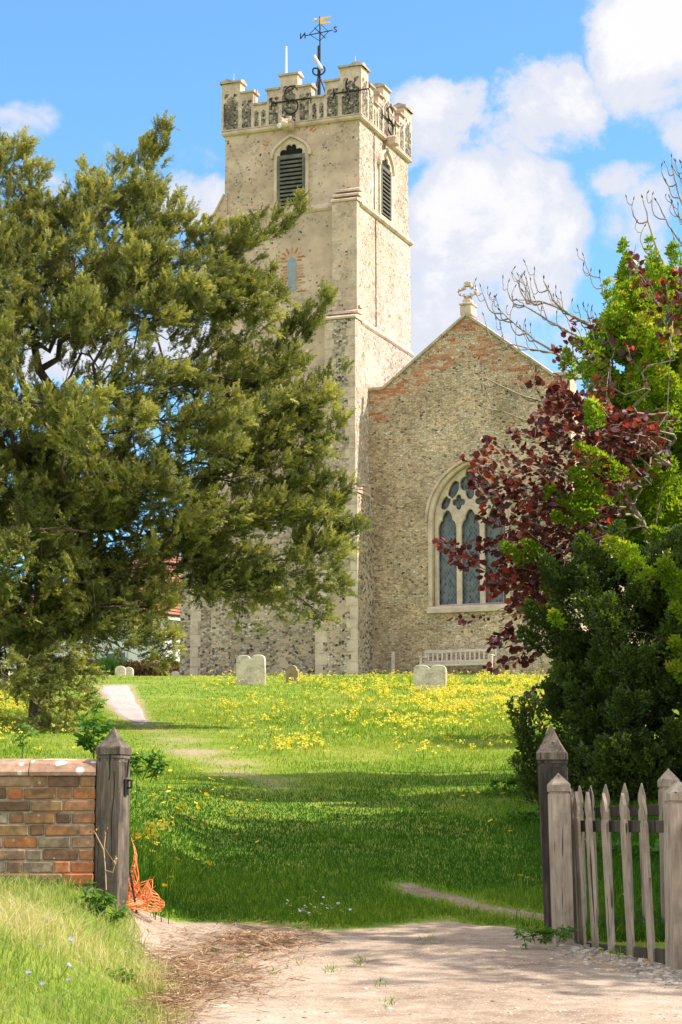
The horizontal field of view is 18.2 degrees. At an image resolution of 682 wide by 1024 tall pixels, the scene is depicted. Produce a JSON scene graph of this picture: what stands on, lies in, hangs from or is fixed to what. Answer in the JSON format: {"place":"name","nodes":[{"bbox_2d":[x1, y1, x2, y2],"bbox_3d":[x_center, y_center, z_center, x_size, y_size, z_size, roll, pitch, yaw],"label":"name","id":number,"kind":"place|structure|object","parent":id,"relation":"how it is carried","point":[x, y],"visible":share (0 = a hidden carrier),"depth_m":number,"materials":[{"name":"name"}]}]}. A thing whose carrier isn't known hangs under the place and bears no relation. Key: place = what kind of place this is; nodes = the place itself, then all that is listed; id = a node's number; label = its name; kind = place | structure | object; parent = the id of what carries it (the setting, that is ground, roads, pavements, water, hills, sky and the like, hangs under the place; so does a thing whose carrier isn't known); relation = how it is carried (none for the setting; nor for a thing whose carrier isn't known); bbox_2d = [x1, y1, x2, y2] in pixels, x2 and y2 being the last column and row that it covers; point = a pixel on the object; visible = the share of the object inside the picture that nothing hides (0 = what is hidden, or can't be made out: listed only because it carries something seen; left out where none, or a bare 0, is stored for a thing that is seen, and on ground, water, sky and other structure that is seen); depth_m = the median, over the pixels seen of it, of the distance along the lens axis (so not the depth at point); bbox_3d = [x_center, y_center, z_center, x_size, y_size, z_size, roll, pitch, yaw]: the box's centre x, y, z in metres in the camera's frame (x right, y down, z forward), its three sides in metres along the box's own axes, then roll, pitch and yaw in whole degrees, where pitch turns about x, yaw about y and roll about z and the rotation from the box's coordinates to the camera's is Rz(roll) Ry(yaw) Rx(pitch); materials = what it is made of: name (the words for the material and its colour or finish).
{"place":"outdoors","nodes":[
{"label":"outdoors","id":0,"kind":"place"},
{"bbox_2d":[101,685,146,723],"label":"gravel path","id":1,"kind":"structure","parent":0,"point":[121,700],"depth_m":46.01,"materials":[{"name":"beige gravel"}]},
{"bbox_2d":[129,872,137,912],"bbox_3d":[-1.408,2.582,14.414,0.078,0.273,0.014,-7,-11,37],"label":"iron rod","id":2,"kind":"object","parent":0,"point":[133,892],"visible":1,"depth_m":14.41,"materials":[{"name":"brown metal"}]},
{"bbox_2d":[0,672,679,1023],"bbox_3d":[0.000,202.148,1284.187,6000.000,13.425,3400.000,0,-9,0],"label":"ground","id":3,"kind":"structure","parent":0,"point":[192,750],"depth_m":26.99,"materials":[{"name":"plant"}]},
{"bbox_2d":[10,723,38,758],"bbox_3d":[-2.256,2.052,15.062,0.229,1.117,0.168,8,-12,-41],"label":"sapling","id":4,"kind":"object","parent":3,"relation":"on","point":[25,727],"visible":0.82,"depth_m":15.10,"materials":[{"name":"green plant"}]},
{"bbox_2d":[0,759,96,891],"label":"brick wall","id":5,"kind":"structure","parent":3,"relation":"on","point":[47,816],"depth_m":14.37,"materials":[{"name":"brown brick"}]},
{"bbox_2d":[0,555,180,674],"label":"house","id":6,"kind":"structure","parent":3,"relation":"on","point":[133,656],"depth_m":85.54,"materials":[{"name":"ceramic"}]},
{"bbox_2d":[105,651,126,660],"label":"window","id":7,"kind":"structure","parent":6,"relation":"in","point":[122,656],"depth_m":85.77,"materials":[{"name":"white paint"}]},
{"bbox_2d":[73,699,115,758],"bbox_3d":[-1.778,1.988,15.197,0.310,1.305,0.272,-1,-9,8],"label":"sapling","id":8,"kind":"object","parent":3,"relation":"on","point":[86,740],"visible":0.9,"depth_m":15.23,"materials":[{"name":"green plant"}]},
{"bbox_2d":[20,656,179,675],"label":"clipped hedge","id":9,"kind":"object","parent":3,"relation":"on","point":[138,666],"visible":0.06,"depth_m":75.14,"materials":[{"name":"brown plant"}]},
{"bbox_2d":[76,880,129,923],"bbox_3d":[-1.641,2.564,13.697,0.548,0.387,0.227,0,-9,0],"label":"weed clump","id":10,"kind":"object","parent":3,"relation":"on","point":[109,899],"visible":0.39,"depth_m":13.69,"materials":[{"name":"green plant"}]},
{"bbox_2d":[90,827,117,889],"bbox_3d":[-1.591,2.320,14.227,0.187,0.417,0.060,0,-9,0],"label":"dead stalk","id":11,"kind":"object","parent":3,"relation":"on","point":[116,858],"visible":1,"depth_m":14.23,"materials":[{"name":"plant"}]},
{"bbox_2d":[0,868,212,1023],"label":"verge grass","id":12,"kind":"structure","parent":3,"relation":"on","point":[19,904],"depth_m":11.71,"materials":[{"name":"green plant"}]},
{"bbox_2d":[81,651,134,674],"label":"bush","id":13,"kind":"object","parent":3,"relation":"on","point":[109,663],"visible":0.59,"depth_m":69.88,"materials":[{"name":"green plant"}]},
{"bbox_2d":[94,727,132,912],"bbox_3d":[-1.532,2.256,14.418,0.239,1.584,0.191,-3,-9,17],"label":"gate post","id":14,"kind":"object","parent":3,"relation":"on","point":[114,784],"visible":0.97,"depth_m":14.38,"materials":[{"name":"grey wood"}]},
{"bbox_2d":[103,965,136,983],"bbox_3d":[-1.281,2.619,11.940,0.274,0.150,0.174,0,-9,0],"label":"weed clump","id":15,"kind":"object","parent":3,"relation":"on","point":[123,973],"visible":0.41,"depth_m":11.94,"materials":[{"name":"green plant"}]},
{"bbox_2d":[115,666,125,675],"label":"headstone","id":16,"kind":"object","parent":3,"relation":"on","point":[120,670],"visible":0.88,"depth_m":65.98,"materials":[{"name":"stone"}]},
{"bbox_2d":[126,667,133,675],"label":"headstone","id":17,"kind":"object","parent":3,"relation":"on","point":[130,670],"visible":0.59,"depth_m":67.98,"materials":[{"name":"stone"}]},
{"bbox_2d":[130,833,148,849],"bbox_3d":[-1.558,2.605,16.197,0.136,0.321,0.158,-7,-11,39],"label":"cowslip","id":18,"kind":"object","parent":3,"relation":"on","point":[139,836],"visible":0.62,"depth_m":16.22,"materials":[{"name":"yellow plant"}]},
{"bbox_2d":[124,838,164,911],"bbox_3d":[-1.373,2.488,14.574,0.316,0.502,0.362,3,-9,-16],"label":"orange netting","id":19,"kind":"object","parent":3,"relation":"on","point":[142,903],"visible":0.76,"depth_m":14.51,"materials":[{"name":"plastic"}]},
{"bbox_2d":[129,749,170,867],"bbox_3d":[-1.432,2.262,15.746,0.360,1.040,0.196,0,-9,0],"label":"weed clump","id":20,"kind":"object","parent":3,"relation":"on","point":[149,761],"visible":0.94,"depth_m":15.79,"materials":[{"name":"green plant"}]},
{"bbox_2d":[143,818,159,867],"bbox_3d":[-1.460,2.593,16.291,0.135,0.490,0.115,5,-10,-30],"label":"cowslip","id":21,"kind":"object","parent":3,"relation":"on","point":[153,825],"visible":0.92,"depth_m":16.30,"materials":[{"name":"yellow plant"}]},
{"bbox_2d":[141,828,163,856],"bbox_3d":[-1.480,2.667,16.698,0.120,0.372,0.151,-6,-11,34],"label":"cowslip","id":22,"kind":"object","parent":3,"relation":"on","point":[156,834],"visible":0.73,"depth_m":16.70,"materials":[{"name":"yellow plant"}]},
{"bbox_2d":[129,799,197,923],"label":"long grass","id":23,"kind":"structure","parent":3,"relation":"on","point":[149,872],"depth_m":15.87,"materials":[{"name":"green plant"}]},
{"bbox_2d":[158,815,174,865],"bbox_3d":[-1.428,2.674,17.140,0.140,0.450,0.115,7,-11,-39],"label":"cowslip","id":24,"kind":"object","parent":3,"relation":"on","point":[166,824],"visible":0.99,"depth_m":17.16,"materials":[{"name":"yellow plant"}]},
{"bbox_2d":[171,671,179,675],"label":"headstone","id":25,"kind":"object","parent":3,"relation":"on","point":[175,673],"visible":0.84,"depth_m":68.97,"materials":[{"name":"stone"}]},
{"bbox_2d":[0,110,374,733],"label":"yew tree","id":26,"kind":"object","parent":3,"relation":"on","point":[45,498],"visible":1,"depth_m":38.45,"materials":[{"name":"green plant"}]},
{"bbox_2d":[236,655,265,684],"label":"headstone","id":27,"kind":"object","parent":3,"relation":"on","point":[251,670],"visible":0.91,"depth_m":56.26,"materials":[{"name":"stone"}]},
{"bbox_2d":[0,669,563,758],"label":"cowslips","id":28,"kind":"object","parent":3,"relation":"on","point":[427,702],"visible":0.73,"depth_m":42.83,"materials":[{"name":"yellow plant"}]},
{"bbox_2d":[285,665,298,682],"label":"headstone","id":29,"kind":"object","parent":3,"relation":"on","point":[292,671],"visible":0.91,"depth_m":58.13,"materials":[{"name":"beige stone"}]},
{"bbox_2d":[391,651,394,673],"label":"wooden post","id":30,"kind":"object","parent":3,"relation":"on","point":[392,660],"visible":0.54,"depth_m":68.08,"materials":[{"name":"grey wood"}]},
{"bbox_2d":[180,46,648,675],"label":"church","id":31,"kind":"structure","parent":3,"relation":"on","point":[420,422],"depth_m":69.35,"materials":[{"name":"stone"}]},
{"bbox_2d":[270,134,311,209],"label":"belfry window","id":32,"kind":"structure","parent":31,"relation":"in","point":[290,156],"depth_m":71.49,"materials":[{"name":"stone"}]},
{"bbox_2d":[278,247,305,291],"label":"slit window","id":33,"kind":"structure","parent":31,"relation":"in","point":[291,262],"depth_m":70.88,"materials":[{"name":"brick"}]},
{"bbox_2d":[300,16,336,94],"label":"weather vane","id":34,"kind":"object","parent":31,"relation":"on","point":[319,68],"visible":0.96,"depth_m":74.37,"materials":[{"name":"black metal"}]},
{"bbox_2d":[377,148,394,225],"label":"belfry window","id":35,"kind":"structure","parent":31,"relation":"in","point":[386,168],"depth_m":72.88,"materials":[{"name":"stone"}]},
{"bbox_2d":[424,458,511,613],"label":"traceried window","id":36,"kind":"structure","parent":31,"relation":"in","point":[456,508],"depth_m":68.40,"materials":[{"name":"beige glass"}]},
{"bbox_2d":[413,665,446,691],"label":"headstone","id":37,"kind":"object","parent":3,"relation":"on","point":[434,675],"visible":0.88,"depth_m":53.07,"materials":[{"name":"stone"}]},
{"bbox_2d":[419,648,496,673],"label":"garden bench","id":38,"kind":"object","parent":3,"relation":"on","point":[460,662],"visible":0.86,"depth_m":67.01,"materials":[{"name":"grey wood"}]},
{"bbox_2d":[398,884,543,918],"bbox_3d":[0.874,2.990,16.210,0.501,0.263,2.286,4,-10,-26],"label":"bare soil strip","id":39,"kind":"object","parent":3,"relation":"on","point":[430,892],"visible":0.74,"depth_m":16.16,"materials":[{"name":"soil"}]},
{"bbox_2d":[488,774,527,794],"bbox_3d":[2.123,3.243,25.080,0.772,0.306,0.236,-1,-9,9],"label":"weed clump","id":40,"kind":"object","parent":3,"relation":"on","point":[509,781],"visible":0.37,"depth_m":25.09,"materials":[{"name":"green plant"}]},
{"bbox_2d":[505,806,539,821],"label":"weed clump","id":41,"kind":"object","parent":3,"relation":"on","point":[528,813],"visible":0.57,"depth_m":22.01,"materials":[{"name":"green plant"}]},
{"bbox_2d":[513,923,577,948],"bbox_3d":[1.333,2.771,13.737,0.451,0.228,0.189,2,-9,-13],"label":"weed clump","id":42,"kind":"object","parent":3,"relation":"on","point":[550,931],"visible":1,"depth_m":13.74,"materials":[{"name":"green plant"}]},
{"bbox_2d":[536,725,574,941],"bbox_3d":[1.449,2.351,14.256,0.248,1.838,0.207,-1,-9,9],"label":"gate post","id":43,"kind":"object","parent":3,"relation":"on","point":[551,755],"visible":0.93,"depth_m":14.25,"materials":[{"name":"black wood"}]},
{"bbox_2d":[432,245,681,698],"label":"purple tree","id":44,"kind":"object","parent":3,"relation":"on","point":[625,426],"visible":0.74,"depth_m":25.28,"materials":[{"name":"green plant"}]},
{"bbox_2d":[473,154,681,431],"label":"bare tree","id":45,"kind":"object","parent":3,"relation":"on","point":[558,307],"visible":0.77,"depth_m":28.58,"materials":[{"name":"grey plant"}]},
{"bbox_2d":[498,907,664,958],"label":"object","id":46,"kind":"structure","parent":3,"relation":"on","point":[516,916],"depth_m":14.59,"materials":[{"name":"green plant"}]},
{"bbox_2d":[497,234,681,683],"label":"green shrub","id":47,"kind":"object","parent":3,"relation":"on","point":[625,316],"visible":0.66,"depth_m":26.48,"materials":[{"name":"green plant"}]},
{"bbox_2d":[505,519,681,806],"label":"box bush","id":48,"kind":"object","parent":3,"relation":"on","point":[614,745],"visible":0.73,"depth_m":23.88,"materials":[{"name":"green plant"}]},
{"bbox_2d":[585,835,620,855],"bbox_3d":[2.268,3.007,19.018,0.557,0.311,0.263,0,-9,0],"label":"weed clump","id":49,"kind":"object","parent":3,"relation":"on","point":[617,845],"visible":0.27,"depth_m":19.01,"materials":[{"name":"green plant"}]},
{"bbox_2d":[547,773,681,969],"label":"picket fence","id":50,"kind":"object","parent":3,"relation":"on","point":[567,826],"visible":0.94,"depth_m":13.74,"materials":[{"name":"grey wood"}]},
{"bbox_2d":[577,768,679,926],"bbox_3d":[2.101,2.505,14.739,1.088,1.435,0.176,-5,-10,30],"label":"picket fence","id":51,"kind":"object","parent":3,"relation":"on","point":[668,778],"visible":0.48,"depth_m":14.82,"materials":[{"name":"grey wood"}]},
{"bbox_2d":[618,839,659,861],"bbox_3d":[2.699,3.016,18.700,0.543,0.284,0.300,0,-9,0],"label":"weed clump","id":52,"kind":"object","parent":3,"relation":"on","point":[636,849],"visible":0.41,"depth_m":18.66,"materials":[{"name":"green plant"}]},
{"bbox_2d":[0,0,681,609],"label":"sky","id":53,"kind":"structure","parent":0,"point":[533,122],"materials":[{"name":"blue"}]},
{"bbox_2d":[128,909,681,1023],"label":"dirt track","id":54,"kind":"structure","parent":0,"point":[438,998],"depth_m":12.22,"materials":[{"name":"beige soil"}]},
{"bbox_2d":[117,917,368,1023],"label":"straw litter","id":55,"kind":"object","parent":54,"relation":"on","point":[205,972],"visible":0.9,"depth_m":12.82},
{"bbox_2d":[207,935,435,1007],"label":"track grass","id":56,"kind":"structure","parent":54,"relation":"on","point":[356,962],"depth_m":12.86,"materials":[{"name":"green plant"}]},
{"bbox_2d":[141,933,681,1023],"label":"loose stones","id":57,"kind":"object","parent":54,"relation":"on","point":[675,1016],"visible":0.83,"depth_m":11.70,"materials":[{"name":"grey gravel"}]},
{"bbox_2d":[548,941,681,988],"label":"gravel","id":58,"kind":"structure","parent":0,"point":[588,948],"depth_m":13.09,"materials":[{"name":"grey gravel"}]}
]}

